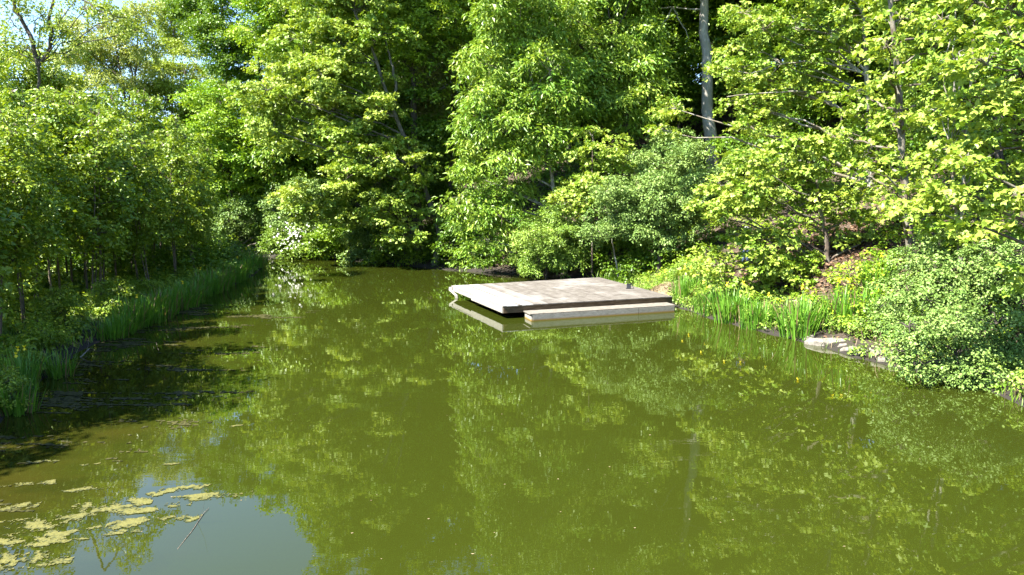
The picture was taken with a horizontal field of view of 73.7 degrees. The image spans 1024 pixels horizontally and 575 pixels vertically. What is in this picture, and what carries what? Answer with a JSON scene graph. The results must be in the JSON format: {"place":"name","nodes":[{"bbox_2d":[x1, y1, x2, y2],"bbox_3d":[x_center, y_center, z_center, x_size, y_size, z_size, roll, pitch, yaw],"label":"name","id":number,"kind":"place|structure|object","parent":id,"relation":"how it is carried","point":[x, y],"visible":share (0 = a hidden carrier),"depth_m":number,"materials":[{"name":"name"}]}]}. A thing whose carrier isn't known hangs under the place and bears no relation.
{"place":"outdoors","nodes":[
{"label":"outdoors","id":0,"kind":"place"},
{"bbox_2d":[0,0,782,121],"label":"sky","id":1,"kind":"structure","parent":0,"point":[117,2],"materials":[{"name":"white"}]},
{"bbox_2d":[0,256,1023,574],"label":"water","id":2,"kind":"structure","parent":0,"point":[408,400],"depth_m":11.19,"materials":[{"name":"liquid"}]},
{"bbox_2d":[0,550,49,567],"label":"algae mat","id":3,"kind":"object","parent":2,"relation":"on","point":[6,557],"visible":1,"depth_m":7.74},
{"bbox_2d":[0,529,77,546],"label":"algae mat","id":4,"kind":"object","parent":2,"relation":"on","point":[55,535],"visible":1,"depth_m":8.21,"materials":[{"name":"plant"}]},
{"bbox_2d":[6,515,82,534],"bbox_3d":[-5.888,2.967,8.594,0.848,0.009,0.432,-2,7,-16],"label":"algae mat","id":5,"kind":"object","parent":2,"relation":"on","point":[38,523],"visible":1,"depth_m":8.56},
{"bbox_2d":[105,514,203,529],"bbox_3d":[-4.533,2.957,8.679,1.135,0.009,0.315,-2,7,-15],"label":"algae mat","id":6,"kind":"object","parent":2,"relation":"on","point":[127,522],"visible":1,"depth_m":8.66,"materials":[{"name":"plant"}]},
{"bbox_2d":[0,304,314,511],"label":"pond scum","id":7,"kind":"object","parent":2,"relation":"on","point":[63,401],"visible":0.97,"depth_m":14.46,"materials":[{"name":"plant"}]},
{"bbox_2d":[449,277,672,312],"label":"wooden deck","id":8,"kind":"structure","parent":2,"relation":"on","point":[512,297],"depth_m":26.77,"materials":[{"name":"wood"}]},
{"bbox_2d":[523,302,675,320],"bbox_3d":[3.270,1.001,24.873,6.007,0.550,0.953,-3,8,-21],"label":"floating step","id":9,"kind":"object","parent":2,"relation":"on","point":[583,312],"visible":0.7,"depth_m":24.43,"materials":[{"name":"wood"}]},
{"bbox_2d":[696,282,753,323],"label":"iris clump","id":10,"kind":"object","parent":2,"relation":"in","point":[721,311],"visible":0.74,"depth_m":22.91,"materials":[{"name":"green plant"}]},
{"bbox_2d":[767,298,829,341],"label":"iris clump","id":11,"kind":"object","parent":2,"relation":"on","point":[795,332],"visible":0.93,"depth_m":20.19,"materials":[{"name":"green plant"}]},
{"bbox_2d":[627,270,1023,404],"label":"water edge grass","id":12,"kind":"structure","parent":2,"relation":"on","point":[999,389],"depth_m":19.02,"materials":[{"name":"green plant"}]},
{"bbox_2d":[0,65,1023,422],"bbox_3d":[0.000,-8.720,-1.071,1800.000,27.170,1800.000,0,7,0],"label":"ground","id":13,"kind":"structure","parent":0,"point":[586,273],"depth_m":29.84,"materials":[{"name":"soil"}]},
{"bbox_2d":[0,197,30,318],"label":"sapling","id":14,"kind":"object","parent":13,"relation":"on","point":[5,237],"visible":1,"depth_m":16.76,"materials":[{"name":"green plant"}]},
{"bbox_2d":[0,363,33,410],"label":"bush","id":15,"kind":"object","parent":13,"relation":"on","point":[11,384],"visible":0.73,"depth_m":13.07,"materials":[{"name":"green plant"}]},
{"bbox_2d":[0,58,35,138],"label":"sapling","id":16,"kind":"object","parent":13,"relation":"on","point":[3,74],"visible":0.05,"depth_m":28.00,"materials":[{"name":"green plant"}]},
{"bbox_2d":[0,270,45,314],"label":"bush","id":17,"kind":"object","parent":13,"relation":"on","point":[30,289],"visible":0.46,"depth_m":21.95,"materials":[{"name":"green plant"}]},
{"bbox_2d":[0,342,46,371],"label":"bush","id":18,"kind":"object","parent":13,"relation":"on","point":[37,353],"visible":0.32,"depth_m":15.50,"materials":[{"name":"green plant"}]},
{"bbox_2d":[0,371,49,416],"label":"iris clump","id":19,"kind":"object","parent":13,"relation":"on","point":[19,410],"visible":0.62,"depth_m":13.06,"materials":[{"name":"green plant"}]},
{"bbox_2d":[0,345,58,393],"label":"iris clump","id":20,"kind":"object","parent":13,"relation":"on","point":[22,370],"visible":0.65,"depth_m":14.68,"materials":[{"name":"green plant"}]},
{"bbox_2d":[0,107,66,335],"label":"sapling","id":21,"kind":"object","parent":13,"relation":"on","point":[31,196],"visible":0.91,"depth_m":18.38,"materials":[{"name":"green plant"}]},
{"bbox_2d":[0,117,76,329],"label":"sapling","id":22,"kind":"object","parent":13,"relation":"on","point":[17,278],"visible":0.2,"depth_m":20.00,"materials":[{"name":"green plant"}]},
{"bbox_2d":[6,316,71,348],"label":"bush","id":23,"kind":"object","parent":13,"relation":"on","point":[36,326],"visible":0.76,"depth_m":17.87,"materials":[{"name":"green plant"}]},
{"bbox_2d":[0,85,91,300],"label":"sapling","id":24,"kind":"object","parent":13,"relation":"on","point":[21,102],"visible":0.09,"depth_m":22.49,"materials":[{"name":"green plant"}]},
{"bbox_2d":[0,114,97,303],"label":"sapling","id":25,"kind":"object","parent":13,"relation":"on","point":[70,198],"visible":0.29,"depth_m":22.03,"materials":[{"name":"green plant"}]},
{"bbox_2d":[9,85,102,289],"bbox_3d":[-16.861,-3.214,24.978,3.314,8.278,3.545,7,9,26],"label":"sapling","id":26,"kind":"object","parent":13,"relation":"on","point":[57,106],"visible":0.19,"depth_m":24.80,"materials":[{"name":"green plant"}]},
{"bbox_2d":[0,43,116,124],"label":"broadleaf tree","id":27,"kind":"object","parent":13,"relation":"on","point":[28,76],"visible":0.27,"depth_m":38.59,"materials":[{"name":"green plant"}]},
{"bbox_2d":[24,281,94,327],"bbox_3d":[-13.538,0.603,20.420,1.615,1.569,2.132,-1,7,-10],"label":"bush","id":28,"kind":"object","parent":13,"relation":"on","point":[62,301],"visible":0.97,"depth_m":20.18,"materials":[{"name":"green plant"}]},
{"bbox_2d":[34,346,85,379],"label":"iris clump","id":29,"kind":"object","parent":13,"relation":"on","point":[59,371],"visible":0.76,"depth_m":15.84,"materials":[{"name":"green plant"}]},
{"bbox_2d":[0,0,155,257],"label":"broadleaf tree","id":30,"kind":"object","parent":13,"relation":"on","point":[52,28],"visible":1,"depth_m":31.80,"materials":[{"name":"green plant"}]},
{"bbox_2d":[45,88,145,283],"bbox_3d":[-16.110,-3.404,26.034,3.751,8.199,4.012,-1,6,-33],"label":"sapling","id":31,"kind":"object","parent":13,"relation":"on","point":[80,96],"visible":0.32,"depth_m":25.66,"materials":[{"name":"green plant"}]},
{"bbox_2d":[43,108,159,297],"bbox_3d":[-14.925,-2.661,24.301,3.419,7.327,3.487,9,9,15],"label":"sapling","id":32,"kind":"object","parent":13,"relation":"on","point":[94,163],"visible":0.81,"depth_m":24.29,"materials":[{"name":"green plant"}]},
{"bbox_2d":[36,0,169,122],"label":"broadleaf tree","id":33,"kind":"object","parent":13,"relation":"on","point":[109,74],"visible":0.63,"depth_m":54.43,"materials":[{"name":"green plant"}]},
{"bbox_2d":[81,312,137,341],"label":"iris clump","id":34,"kind":"object","parent":13,"relation":"on","point":[113,333],"visible":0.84,"depth_m":20.26,"materials":[{"name":"green plant"}]},
{"bbox_2d":[83,274,137,316],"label":"bush","id":35,"kind":"object","parent":13,"relation":"on","point":[105,291],"visible":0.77,"depth_m":22.75,"materials":[{"name":"green plant"}]},
{"bbox_2d":[0,256,254,376],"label":"ground cover","id":36,"kind":"object","parent":13,"relation":"on","point":[8,320],"visible":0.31,"depth_m":26.65,"materials":[{"name":"green plant"}]},
{"bbox_2d":[97,85,158,260],"bbox_3d":[-21.497,-5.909,38.302,3.559,10.551,3.590,5,9,35],"label":"sapling","id":37,"kind":"object","parent":13,"relation":"on","point":[121,111],"visible":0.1,"depth_m":37.50,"materials":[{"name":"green plant"}]},
{"bbox_2d":[105,125,177,280],"bbox_3d":[-16.087,-3.246,29.401,3.242,7.156,3.306,1,11,29],"label":"sapling","id":38,"kind":"object","parent":13,"relation":"on","point":[134,173],"visible":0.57,"depth_m":29.08,"materials":[{"name":"green plant"}]},
{"bbox_2d":[114,122,169,279],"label":"sapling","id":39,"kind":"object","parent":13,"relation":"on","point":[128,127],"visible":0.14,"depth_m":30.44,"materials":[{"name":"green plant"}]},
{"bbox_2d":[120,88,168,251],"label":"sapling","id":40,"kind":"object","parent":13,"relation":"on","point":[142,116],"visible":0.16,"depth_m":41.61,"materials":[{"name":"green plant"}]},
{"bbox_2d":[123,279,165,299],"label":"bush","id":41,"kind":"object","parent":13,"relation":"on","point":[146,284],"visible":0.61,"depth_m":26.23,"materials":[{"name":"green plant"}]},
{"bbox_2d":[124,128,169,275],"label":"sapling","id":42,"kind":"object","parent":13,"relation":"on","point":[146,155],"visible":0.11,"depth_m":34.03,"materials":[{"name":"green plant"}]},
{"bbox_2d":[138,113,209,275],"bbox_3d":[-16.220,-4.140,32.659,3.477,8.022,3.546,0,5,-5],"label":"sapling","id":43,"kind":"object","parent":13,"relation":"on","point":[174,157],"visible":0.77,"depth_m":32.26,"materials":[{"name":"green plant"}]},
{"bbox_2d":[136,0,216,105],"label":"broadleaf tree","id":44,"kind":"object","parent":13,"relation":"on","point":[168,35],"visible":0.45,"depth_m":63.23,"materials":[{"name":"green plant"}]},
{"bbox_2d":[121,42,233,140],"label":"broadleaf tree","id":45,"kind":"object","parent":13,"relation":"on","point":[164,85],"visible":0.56,"depth_m":58.45,"materials":[{"name":"green plant"}]},
{"bbox_2d":[157,161,217,270],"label":"sapling","id":46,"kind":"object","parent":13,"relation":"on","point":[198,225],"visible":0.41,"depth_m":35.08,"materials":[{"name":"green plant"}]},
{"bbox_2d":[0,252,391,398],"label":"bank grass","id":47,"kind":"structure","parent":13,"relation":"on","point":[80,331],"depth_m":21.38,"materials":[{"name":"green plant"}]},
{"bbox_2d":[173,131,222,263],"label":"sapling","id":48,"kind":"object","parent":13,"relation":"on","point":[201,151],"visible":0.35,"depth_m":37.98,"materials":[{"name":"green plant"}]},
{"bbox_2d":[159,0,277,211],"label":"broadleaf tree","id":49,"kind":"object","parent":13,"relation":"on","point":[202,26],"visible":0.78,"depth_m":54.32,"materials":[{"name":"green plant"}]},
{"bbox_2d":[202,193,270,252],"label":"shrub","id":50,"kind":"object","parent":13,"relation":"on","point":[226,225],"visible":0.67,"depth_m":52.49,"materials":[{"name":"green plant"}]},
{"bbox_2d":[166,79,307,251],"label":"broadleaf tree","id":51,"kind":"object","parent":13,"relation":"on","point":[231,154],"visible":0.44,"depth_m":51.59,"materials":[{"name":"green plant"}]},
{"bbox_2d":[223,0,320,252],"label":"broadleaf tree","id":52,"kind":"object","parent":13,"relation":"on","point":[265,14],"visible":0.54,"depth_m":49.78,"materials":[{"name":"green plant"}]},
{"bbox_2d":[225,146,342,231],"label":"shrub","id":53,"kind":"object","parent":13,"relation":"on","point":[254,190],"visible":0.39,"depth_m":52.36,"materials":[{"name":"green plant"}]},
{"bbox_2d":[256,172,327,235],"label":"shrub","id":54,"kind":"object","parent":13,"relation":"on","point":[283,215],"visible":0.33,"depth_m":49.97,"materials":[{"name":"green plant"}]},
{"bbox_2d":[255,215,340,260],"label":"shrub","id":55,"kind":"object","parent":13,"relation":"on","point":[289,242],"visible":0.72,"depth_m":49.19,"materials":[{"name":"green plant"}]},
{"bbox_2d":[230,3,402,207],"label":"broadleaf tree","id":56,"kind":"object","parent":13,"relation":"on","point":[294,167],"visible":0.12,"depth_m":52.06,"materials":[{"name":"green plant"}]},
{"bbox_2d":[224,0,440,265],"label":"sycamore tree","id":57,"kind":"object","parent":13,"relation":"on","point":[331,27],"visible":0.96,"depth_m":41.20,"materials":[{"name":"green plant"}]},
{"bbox_2d":[299,214,365,260],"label":"shrub","id":58,"kind":"object","parent":13,"relation":"on","point":[333,242],"visible":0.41,"depth_m":48.03,"materials":[{"name":"green plant"}]},
{"bbox_2d":[4,121,680,276],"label":"woodland floor","id":59,"kind":"structure","parent":13,"relation":"on","point":[202,254],"depth_m":39.81,"materials":[{"name":"plant"}]},
{"bbox_2d":[264,133,446,251],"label":"sycamore tree","id":60,"kind":"object","parent":13,"relation":"on","point":[342,189],"visible":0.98,"depth_m":41.62,"materials":[{"name":"green plant"}]},
{"bbox_2d":[335,218,397,262],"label":"shrub","id":61,"kind":"object","parent":13,"relation":"on","point":[360,251],"visible":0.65,"depth_m":45.91,"materials":[{"name":"green plant"}]},
{"bbox_2d":[317,84,479,242],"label":"broadleaf tree","id":62,"kind":"object","parent":13,"relation":"on","point":[437,128],"visible":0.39,"depth_m":44.75,"materials":[{"name":"green plant"}]},
{"bbox_2d":[358,230,461,265],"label":"shrub","id":63,"kind":"object","parent":13,"relation":"on","point":[405,257],"visible":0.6,"depth_m":44.51,"materials":[{"name":"green plant"}]},
{"bbox_2d":[343,0,489,262],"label":"broadleaf tree","id":64,"kind":"object","parent":13,"relation":"on","point":[418,11],"visible":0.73,"depth_m":42.82,"materials":[{"name":"green plant"}]},
{"bbox_2d":[351,10,490,177],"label":"broadleaf tree","id":65,"kind":"object","parent":13,"relation":"on","point":[386,54],"visible":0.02,"depth_m":55.77,"materials":[{"name":"green plant"}]},
{"bbox_2d":[383,18,482,237],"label":"tree","id":66,"kind":"object","parent":13,"relation":"on","point":[440,77],"visible":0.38,"depth_m":44.38,"materials":[{"name":"plant"}]},
{"bbox_2d":[426,215,518,270],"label":"shrub","id":67,"kind":"object","parent":13,"relation":"on","point":[443,238],"visible":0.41,"depth_m":41.62,"materials":[{"name":"green plant"}]},
{"bbox_2d":[428,0,599,274],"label":"hickory tree","id":68,"kind":"object","parent":13,"relation":"on","point":[501,87],"visible":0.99,"depth_m":35.91,"materials":[{"name":"green plant"}]},
{"bbox_2d":[506,201,601,279],"bbox_3d":[2.233,-2.024,36.208,5.133,5.189,4.991,0,7,0],"label":"shrub","id":69,"kind":"object","parent":13,"relation":"on","point":[553,229],"visible":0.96,"depth_m":35.02,"materials":[{"name":"green plant"}]},
{"bbox_2d":[509,0,609,162],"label":"broadleaf tree","id":70,"kind":"object","parent":13,"relation":"on","point":[570,147],"visible":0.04,"depth_m":51.04,"materials":[{"name":"green plant"}]},
{"bbox_2d":[545,125,639,277],"bbox_3d":[4.038,-4.212,35.053,4.780,8.214,3.731,2,7,15],"label":"sycamore tree","id":71,"kind":"object","parent":13,"relation":"on","point":[583,178],"visible":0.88,"depth_m":34.67,"materials":[{"name":"green plant"}]},
{"bbox_2d":[525,0,682,217],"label":"hickory tree","id":72,"kind":"object","parent":13,"relation":"on","point":[614,58],"visible":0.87,"depth_m":37.90,"materials":[{"name":"green plant"}]},
{"bbox_2d":[575,174,649,277],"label":"tree","id":73,"kind":"object","parent":13,"relation":"on","point":[605,203],"visible":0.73,"depth_m":33.01,"materials":[{"name":"green plant"}]},
{"bbox_2d":[589,0,722,152],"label":"broadleaf tree","id":74,"kind":"object","parent":13,"relation":"on","point":[690,80],"visible":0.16,"depth_m":44.75,"materials":[{"name":"green plant"}]},
{"bbox_2d":[613,228,723,282],"bbox_3d":[8.306,-1.469,33.535,6.552,2.951,3.525,2,7,14],"label":"shrub","id":75,"kind":"object","parent":13,"relation":"on","point":[636,265],"visible":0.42,"depth_m":33.34,"materials":[{"name":"green plant"}]},
{"bbox_2d":[608,162,738,273],"bbox_3d":[7.801,-3.210,32.828,6.507,5.522,4.232,0,7,0],"label":"shrub","id":76,"kind":"object","parent":13,"relation":"on","point":[662,203],"visible":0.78,"depth_m":32.28,"materials":[{"name":"green plant"}]},
{"bbox_2d":[647,0,711,151],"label":"broadleaf tree","id":77,"kind":"object","parent":13,"relation":"on","point":[690,27],"visible":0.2,"depth_m":44.33,"materials":[{"name":"green plant"}]},
{"bbox_2d":[661,266,701,304],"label":"iris clump","id":78,"kind":"object","parent":13,"relation":"on","point":[683,289],"visible":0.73,"depth_m":26.80,"materials":[{"name":"green plant"}]},
{"bbox_2d":[620,126,779,233],"bbox_3d":[10.358,-5.692,37.112,9.170,6.187,5.425,0,7,0],"label":"shrub","id":79,"kind":"object","parent":13,"relation":"on","point":[683,158],"visible":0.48,"depth_m":36.29,"materials":[{"name":"green plant"}]},
{"bbox_2d":[652,0,749,175],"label":"broadleaf tree","id":80,"kind":"object","parent":13,"relation":"on","point":[709,126],"visible":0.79,"depth_m":39.61,"materials":[{"name":"grey plant"}]},
{"bbox_2d":[692,280,728,316],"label":"iris clump","id":81,"kind":"object","parent":13,"relation":"on","point":[707,294],"visible":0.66,"depth_m":24.27,"materials":[{"name":"green plant"}]},
{"bbox_2d":[654,0,804,144],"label":"broadleaf tree","id":82,"kind":"object","parent":13,"relation":"on","point":[720,88],"visible":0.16,"depth_m":43.55,"materials":[{"name":"green plant"}]},
{"bbox_2d":[685,0,776,144],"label":"broadleaf tree","id":83,"kind":"object","parent":13,"relation":"on","point":[718,42],"visible":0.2,"depth_m":42.77,"materials":[{"name":"green plant"}]},
{"bbox_2d":[735,298,779,330],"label":"iris clump","id":84,"kind":"object","parent":13,"relation":"on","point":[746,317],"visible":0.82,"depth_m":21.73,"materials":[{"name":"green plant"}]},
{"bbox_2d":[641,0,879,193],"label":"sycamore tree","id":85,"kind":"object","parent":13,"relation":"on","point":[747,20],"visible":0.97,"depth_m":29.45,"materials":[{"name":"green plant"}]},
{"bbox_2d":[675,130,890,300],"bbox_3d":[9.820,-2.131,24.208,7.858,6.678,4.033,0,7,0],"label":"sycamore tree","id":86,"kind":"object","parent":13,"relation":"on","point":[747,238],"visible":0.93,"depth_m":23.84,"materials":[{"name":"green plant"}]},
{"bbox_2d":[699,0,886,184],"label":"broadleaf tree","id":87,"kind":"object","parent":13,"relation":"on","point":[793,126],"visible":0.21,"depth_m":36.68,"materials":[{"name":"bright green leaf"},{"name":"grey-brown bark"}]},
{"bbox_2d":[571,77,1023,356],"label":"undergrowth","id":88,"kind":"object","parent":13,"relation":"on","point":[890,235],"visible":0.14,"depth_m":24.56,"materials":[{"name":"green plant"}]},
{"bbox_2d":[771,284,832,331],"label":"iris clump","id":89,"kind":"object","parent":13,"relation":"on","point":[805,306],"visible":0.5,"depth_m":20.52,"materials":[{"name":"green plant"}]},
{"bbox_2d":[781,249,825,283],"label":"shrub","id":90,"kind":"object","parent":13,"relation":"on","point":[812,260],"visible":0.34,"depth_m":23.86,"materials":[{"name":"green plant"}]},
{"bbox_2d":[624,267,1023,393],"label":"margin plants","id":91,"kind":"object","parent":13,"relation":"on","point":[646,286],"visible":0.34,"depth_m":20.00,"materials":[{"name":"green plant"}]},
{"bbox_2d":[774,0,877,171],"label":"broadleaf tree","id":92,"kind":"object","parent":13,"relation":"on","point":[841,60],"visible":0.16,"depth_m":33.91,"materials":[{"name":"green plant"}]},
{"bbox_2d":[638,276,1023,399],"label":"weedy margin","id":93,"kind":"object","parent":13,"relation":"on","point":[1016,392],"visible":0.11,"depth_m":18.44,"materials":[{"name":"green plant"}]},
{"bbox_2d":[805,278,869,328],"bbox_3d":[9.812,0.450,20.395,1.857,1.527,1.960,0,7,2],"label":"iris clump","id":94,"kind":"object","parent":13,"relation":"on","point":[836,308],"visible":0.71,"depth_m":20.21,"materials":[{"name":"green plant"}]},
{"bbox_2d":[814,277,883,322],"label":"iris clump","id":95,"kind":"object","parent":13,"relation":"on","point":[853,299],"visible":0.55,"depth_m":20.01,"materials":[{"name":"green plant"}]},
{"bbox_2d":[688,178,1017,347],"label":"leaf litter","id":96,"kind":"object","parent":13,"relation":"on","point":[856,252],"visible":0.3,"depth_m":24.22,"materials":[{"name":"plant"}]},
{"bbox_2d":[829,252,905,293],"bbox_3d":[11.434,-0.152,21.696,2.956,1.971,2.377,0,7,0],"label":"shrub","id":97,"kind":"object","parent":13,"relation":"on","point":[879,265],"visible":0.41,"depth_m":21.16,"materials":[{"name":"green plant"}]},
{"bbox_2d":[849,253,904,296],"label":"iris clump","id":98,"kind":"object","parent":13,"relation":"on","point":[863,281],"visible":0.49,"depth_m":20.88,"materials":[{"name":"green plant"}]},
{"bbox_2d":[809,0,1003,269],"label":"sycamore tree","id":99,"kind":"object","parent":13,"relation":"on","point":[883,15],"visible":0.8,"depth_m":21.25,"materials":[{"name":"green plant"}]},
{"bbox_2d":[849,229,980,342],"bbox_3d":[11.142,0.202,18.819,3.777,3.948,2.173,0,7,0],"label":"shrub","id":100,"kind":"object","parent":13,"relation":"on","point":[936,246],"visible":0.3,"depth_m":18.69,"materials":[{"name":"green plant"}]},
{"bbox_2d":[817,2,1023,177],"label":"broadleaf tree","id":101,"kind":"object","parent":13,"relation":"on","point":[909,142],"visible":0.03,"depth_m":29.77,"materials":[{"name":"green plant"}]},
{"bbox_2d":[858,0,1004,178],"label":"broadleaf tree","id":102,"kind":"object","parent":13,"relation":"on","point":[916,89],"visible":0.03,"depth_m":26.57,"materials":[{"name":"green plant"}]},
{"bbox_2d":[869,296,1023,394],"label":"shrub","id":103,"kind":"object","parent":13,"relation":"on","point":[954,368],"visible":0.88,"depth_m":14.94,"materials":[{"name":"green plant"}]},
{"bbox_2d":[877,229,1023,320],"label":"shrub","id":104,"kind":"object","parent":13,"relation":"on","point":[984,276],"visible":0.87,"depth_m":16.82,"materials":[{"name":"green plant"}]},
{"bbox_2d":[886,0,1021,310],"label":"sycamore tree","id":105,"kind":"object","parent":13,"relation":"on","point":[935,146],"visible":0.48,"depth_m":17.15,"materials":[{"name":"green plant"}]},
{"bbox_2d":[901,0,1023,191],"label":"broadleaf tree","id":106,"kind":"object","parent":13,"relation":"on","point":[982,76],"visible":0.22,"depth_m":24.20,"materials":[{"name":"green plant"}]},
{"bbox_2d":[907,0,1023,298],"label":"sycamore tree","id":107,"kind":"object","parent":13,"relation":"on","point":[984,204],"visible":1,"depth_m":13.16,"materials":[{"name":"green plant"}]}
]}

